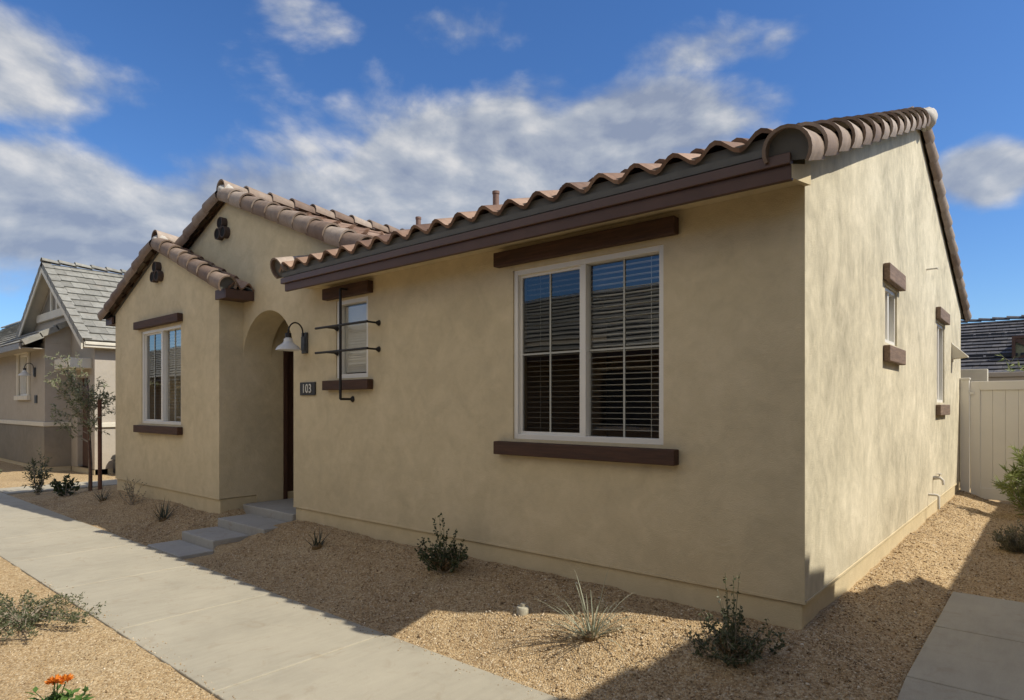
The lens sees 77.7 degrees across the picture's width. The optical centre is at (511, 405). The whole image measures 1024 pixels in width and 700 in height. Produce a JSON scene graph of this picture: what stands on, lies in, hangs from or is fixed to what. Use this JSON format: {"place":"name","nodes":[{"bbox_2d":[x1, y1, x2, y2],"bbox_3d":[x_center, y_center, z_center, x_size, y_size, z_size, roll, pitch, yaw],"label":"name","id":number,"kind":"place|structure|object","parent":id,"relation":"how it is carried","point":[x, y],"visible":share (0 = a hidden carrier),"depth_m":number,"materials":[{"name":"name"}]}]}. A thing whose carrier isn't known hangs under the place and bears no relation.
{"place":"outdoors","nodes":[
{"label":"outdoors","id":0,"kind":"place"},
{"bbox_2d":[0,479,116,494],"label":"path","id":1,"kind":"structure","parent":0,"point":[17,490],"depth_m":13.64,"materials":[{"name":"concrete"}]},
{"bbox_2d":[0,492,562,699],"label":"sidewalk","id":2,"kind":"structure","parent":0,"point":[238,640],"depth_m":4.98,"materials":[{"name":"concrete"}]},
{"bbox_2d":[0,461,1023,699],"bbox_3d":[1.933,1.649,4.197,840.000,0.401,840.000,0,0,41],"label":"ground","id":3,"kind":"structure","parent":0,"point":[29,676],"depth_m":4.88,"materials":[{"name":"beige gravel"}]},
{"bbox_2d":[0,320,20,339],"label":"house","id":4,"kind":"structure","parent":3,"relation":"on","point":[7,331],"depth_m":31.78,"materials":[{"name":"grey paint"}]},
{"bbox_2d":[0,635,37,642],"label":"dry branch","id":5,"kind":"object","parent":3,"relation":"on","point":[9,639],"visible":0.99,"depth_m":4.72,"materials":[{"name":"brown wood"}]},
{"bbox_2d":[22,446,53,494],"bbox_3d":[-9.448,1.300,12.679,0.598,0.982,0.594,0,0,41],"label":"shrub","id":6,"kind":"object","parent":3,"relation":"on","point":[38,491],"visible":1,"depth_m":12.66,"materials":[{"name":"green plant"}]},
{"bbox_2d":[0,586,105,641],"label":"ground creeper","id":7,"kind":"object","parent":3,"relation":"on","point":[28,620],"visible":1,"depth_m":5.09,"materials":[{"name":"green plant"}]},
{"bbox_2d":[26,673,93,699],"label":"flower plant","id":8,"kind":"object","parent":3,"relation":"on","point":[60,680],"visible":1,"depth_m":3.58,"materials":[{"name":"green plant"}]},
{"bbox_2d":[0,257,126,474],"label":"house","id":9,"kind":"structure","parent":3,"relation":"on","point":[64,306],"depth_m":17.44,"materials":[{"name":"grey paint"}]},
{"bbox_2d":[14,352,30,399],"bbox_3d":[-14.168,-0.905,18.489,1.450,1.470,0.222,0,0,40],"label":"window","id":10,"kind":"structure","parent":9,"relation":"in","point":[24,359],"depth_m":18.73,"materials":[{"name":"plastic"}]},
{"bbox_2d":[18,363,35,376],"bbox_3d":[-13.388,-1.000,17.547,0.304,0.390,0.395,0,0,41],"label":"wall lamp","id":11,"kind":"object","parent":9,"relation":"attached to","point":[24,372],"visible":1,"depth_m":17.49,"materials":[{"name":"white metal"}]},
{"bbox_2d":[83,378,87,466],"bbox_3d":[-11.321,0.450,17.010,0.900,2.400,0.030,0,0,40],"label":"door","id":12,"kind":"structure","parent":9,"relation":"in","point":[85,444],"depth_m":17.13,"materials":[{"name":"paint"}]},
{"bbox_2d":[50,474,79,495],"bbox_3d":[-8.432,1.506,12.056,0.601,0.442,0.363,0,0,-7],"label":"shrub","id":13,"kind":"object","parent":3,"relation":"on","point":[56,485],"visible":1,"depth_m":11.97,"materials":[{"name":"green plant"}]},
{"bbox_2d":[43,352,115,490],"bbox_3d":[-7.946,0.295,12.009,1.483,2.698,1.479,0,0,-35],"label":"young tree","id":14,"kind":"object","parent":3,"relation":"on","point":[88,400],"visible":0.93,"depth_m":11.90,"materials":[{"name":"green plant"}]},
{"bbox_2d":[88,427,91,490],"bbox_3d":[-7.925,0.923,11.933,0.223,1.532,0.024,0,0,41],"label":"tree stake","id":15,"kind":"object","parent":3,"relation":"on","point":[89,462],"visible":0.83,"depth_m":11.91,"materials":[{"name":"brown wood"}]},
{"bbox_2d":[97,399,101,489],"bbox_3d":[-7.685,0.763,11.860,0.088,1.790,0.072,0,0,41],"label":"tree stake","id":16,"kind":"object","parent":3,"relation":"on","point":[99,403],"visible":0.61,"depth_m":11.83,"materials":[{"name":"brown wood"}]},
{"bbox_2d":[91,488,111,501],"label":"yucca","id":17,"kind":"object","parent":3,"relation":"on","point":[101,499],"visible":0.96,"depth_m":10.83,"materials":[{"name":"green plant"}]},
{"bbox_2d":[111,454,115,473],"bbox_3d":[-9.634,1.450,16.676,0.880,0.600,1.330,0,0,41],"label":"storage bin","id":18,"kind":"object","parent":3,"relation":"on","point":[113,457],"visible":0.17,"depth_m":16.35,"materials":[{"name":"black plastic"}]},
{"bbox_2d":[118,475,146,504],"bbox_3d":[-6.220,1.369,10.346,0.458,0.508,0.385,0,0,41],"label":"shrub","id":19,"kind":"object","parent":3,"relation":"on","point":[131,492],"visible":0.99,"depth_m":10.34,"materials":[{"name":"green plant"}]},
{"bbox_2d":[148,499,176,521],"bbox_3d":[-5.061,1.484,9.245,0.467,0.401,0.493,0,0,-37],"label":"yucca","id":20,"kind":"object","parent":3,"relation":"on","point":[161,517],"visible":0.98,"depth_m":9.17,"materials":[{"name":"green plant"}]},
{"bbox_2d":[305,530,330,549],"bbox_3d":[-2.135,1.466,7.001,0.313,0.248,0.355,0,0,-12],"label":"yucca","id":21,"kind":"object","parent":3,"relation":"on","point":[316,545],"visible":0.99,"depth_m":6.97,"materials":[{"name":"green plant"}]},
{"bbox_2d":[414,513,467,574],"bbox_3d":[-0.636,1.259,5.827,0.510,0.574,0.473,0,0,3],"label":"shrub","id":22,"kind":"object","parent":3,"relation":"on","point":[439,561],"visible":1,"depth_m":5.78,"materials":[{"name":"green plant"}]},
{"bbox_2d":[516,603,529,615],"bbox_3d":[0.086,1.587,4.960,0.104,0.100,0.104,0,0,41],"label":"irrigation emitter","id":23,"kind":"object","parent":3,"relation":"on","point":[522,609],"visible":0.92,"depth_m":4.92,"materials":[{"name":"white plastic"}]},
{"bbox_2d":[97,106,971,629],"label":"house","id":24,"kind":"structure","parent":3,"relation":"on","point":[695,376],"depth_m":6.01,"materials":[{"name":"beige paint"}]},
{"bbox_2d":[133,313,182,434],"bbox_3d":[-5.645,-0.485,10.260,1.780,1.850,0.247,0,0,41],"label":"window","id":25,"kind":"structure","parent":24,"relation":"in","point":[175,317],"depth_m":10.26,"materials":[{"name":"plastic"}]},
{"bbox_2d":[283,340,293,498],"bbox_3d":[-3.184,0.205,10.001,0.120,2.410,0.940,0,0,40],"label":"door","id":26,"kind":"structure","parent":24,"relation":"in","point":[288,356],"depth_m":9.74,"materials":[{"name":"brown wood"}]},
{"bbox_2d":[275,322,307,353],"bbox_3d":[-2.748,-0.860,7.933,0.304,0.390,0.395,0,0,41],"label":"wall lamp","id":27,"kind":"object","parent":24,"relation":"attached to","point":[288,344],"visible":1,"depth_m":7.91,"materials":[{"name":"white metal"}]},
{"bbox_2d":[300,382,315,394],"bbox_3d":[-2.583,-0.217,8.033,0.340,0.165,0.029,0,0,41],"label":"number plaque","id":28,"kind":"object","parent":24,"relation":"attached to","point":[307,388],"visible":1,"depth_m":8.01,"materials":[{"name":"black metal"}]},
{"bbox_2d":[322,280,372,389],"bbox_3d":[-1.895,-0.802,7.491,0.900,1.225,0.207,0,0,40],"label":"window","id":29,"kind":"structure","parent":24,"relation":"in","point":[355,335],"depth_m":7.53,"materials":[{"name":"plastic"}]},
{"bbox_2d":[315,287,380,401],"bbox_3d":[-1.917,-0.715,7.362,1.034,1.346,0.184,0,0,41],"label":"wall trellis","id":30,"kind":"object","parent":24,"relation":"attached to","point":[336,327],"depth_m":7.29,"materials":[{"name":"black metal"}]},
{"bbox_2d":[415,216,420,224],"bbox_3d":[-1.339,-2.546,9.096,0.082,0.309,0.084,0,0,41],"label":"vent pipe","id":31,"kind":"object","parent":24,"relation":"attached to","point":[418,219],"visible":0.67,"depth_m":9.06,"materials":[{"name":"brown metal"}]},
{"bbox_2d":[492,190,499,204],"bbox_3d":[-0.185,-2.318,7.322,0.082,0.304,0.084,0,0,41],"label":"vent pipe","id":32,"kind":"object","parent":24,"relation":"attached to","point":[495,193],"visible":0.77,"depth_m":7.29,"materials":[{"name":"brown metal"}]},
{"bbox_2d":[493,215,678,465],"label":"window","id":33,"kind":"structure","parent":24,"relation":"in","point":[634,307],"depth_m":5.52,"materials":[{"name":"plastic"}]},
{"bbox_2d":[883,262,905,364],"bbox_3d":[3.805,-0.900,6.439,0.189,0.940,0.840,0,0,40],"label":"window","id":34,"kind":"structure","parent":24,"relation":"in","point":[891,354],"depth_m":6.41,"materials":[{"name":"plastic"}]},
{"bbox_2d":[928,493,939,508],"bbox_3d":[5.458,1.232,8.223,0.128,0.195,0.032,0,0,41],"label":"drain pipe","id":35,"kind":"object","parent":24,"relation":"attached to","point":[938,500],"visible":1,"depth_m":8.19,"materials":[{"name":"plastic"}]},
{"bbox_2d":[933,473,944,484],"bbox_3d":[5.750,0.985,8.565,0.128,0.153,0.060,0,0,41],"label":"hose tap","id":36,"kind":"object","parent":24,"relation":"attached to","point":[938,478],"visible":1,"depth_m":8.55,"materials":[{"name":"metal"}]},
{"bbox_2d":[936,307,949,414],"bbox_3d":[6.156,-0.620,9.191,0.189,1.500,1.020,0,0,40],"label":"window","id":37,"kind":"structure","parent":24,"relation":"in","point":[943,316],"depth_m":9.20,"materials":[{"name":"plastic"}]},
{"bbox_2d":[951,343,968,361],"bbox_3d":[7.125,-0.860,10.113,0.208,0.300,0.180,0,0,41],"label":"wedge light","id":38,"kind":"object","parent":24,"relation":"attached to","point":[957,353],"visible":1,"depth_m":10.08,"materials":[{"name":"beige metal"}]},
{"bbox_2d":[525,566,653,653],"bbox_3d":[0.591,1.365,4.514,0.865,0.563,0.913,0,0,41],"label":"yucca","id":39,"kind":"object","parent":3,"relation":"on","point":[591,635],"visible":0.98,"depth_m":4.42,"materials":[{"name":"green plant"}]},
{"bbox_2d":[684,572,785,667],"bbox_3d":[1.389,1.306,3.932,0.559,0.582,0.612,0,0,41],"label":"shrub","id":40,"kind":"object","parent":3,"relation":"on","point":[729,631],"visible":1,"depth_m":3.90,"materials":[{"name":"green plant"}]},
{"bbox_2d":[959,369,987,487],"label":"pillar","id":41,"kind":"structure","parent":3,"relation":"on","point":[977,374],"depth_m":11.59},
{"bbox_2d":[959,378,1023,501],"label":"vinyl gate","id":42,"kind":"structure","parent":3,"relation":"on","point":[997,419],"depth_m":10.75,"materials":[{"name":"beige plastic"}]},
{"bbox_2d":[961,315,1023,372],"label":"roof","id":43,"kind":"structure","parent":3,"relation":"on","point":[984,345],"depth_m":19.41,"materials":[{"name":"grey tile"}]},
{"bbox_2d":[1012,335,1023,357],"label":"roof louvre","id":44,"kind":"object","parent":43,"relation":"on","point":[1018,344],"visible":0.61,"depth_m":17.81,"materials":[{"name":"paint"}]},
{"bbox_2d":[986,520,1023,553],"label":"shrub","id":45,"kind":"object","parent":3,"relation":"on","point":[1010,542],"visible":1,"depth_m":7.10,"materials":[{"name":"green plant"}]},
{"bbox_2d":[988,372,1023,380],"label":"yard wall","id":46,"kind":"structure","parent":3,"relation":"on","point":[1005,376],"depth_m":13.31,"materials":[{"name":"grey paint"}]},
{"bbox_2d":[992,445,1023,514],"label":"oleander","id":47,"kind":"object","parent":3,"relation":"on","point":[1017,478],"visible":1,"depth_m":9.20,"materials":[{"name":"green plant"}]},
{"bbox_2d":[998,353,1023,371],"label":"bush","id":48,"kind":"object","parent":3,"relation":"on","point":[1012,370],"visible":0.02,"depth_m":13.79,"materials":[{"name":"green plant"}]},
{"bbox_2d":[0,0,1023,329],"label":"sky","id":49,"kind":"structure","parent":0,"point":[120,119],"materials":[{"name":"blue"}]},
{"bbox_2d":[897,592,1023,699],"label":"path","id":50,"kind":"structure","parent":0,"point":[972,648],"depth_m":4.10,"materials":[{"name":"concrete"}]}
]}

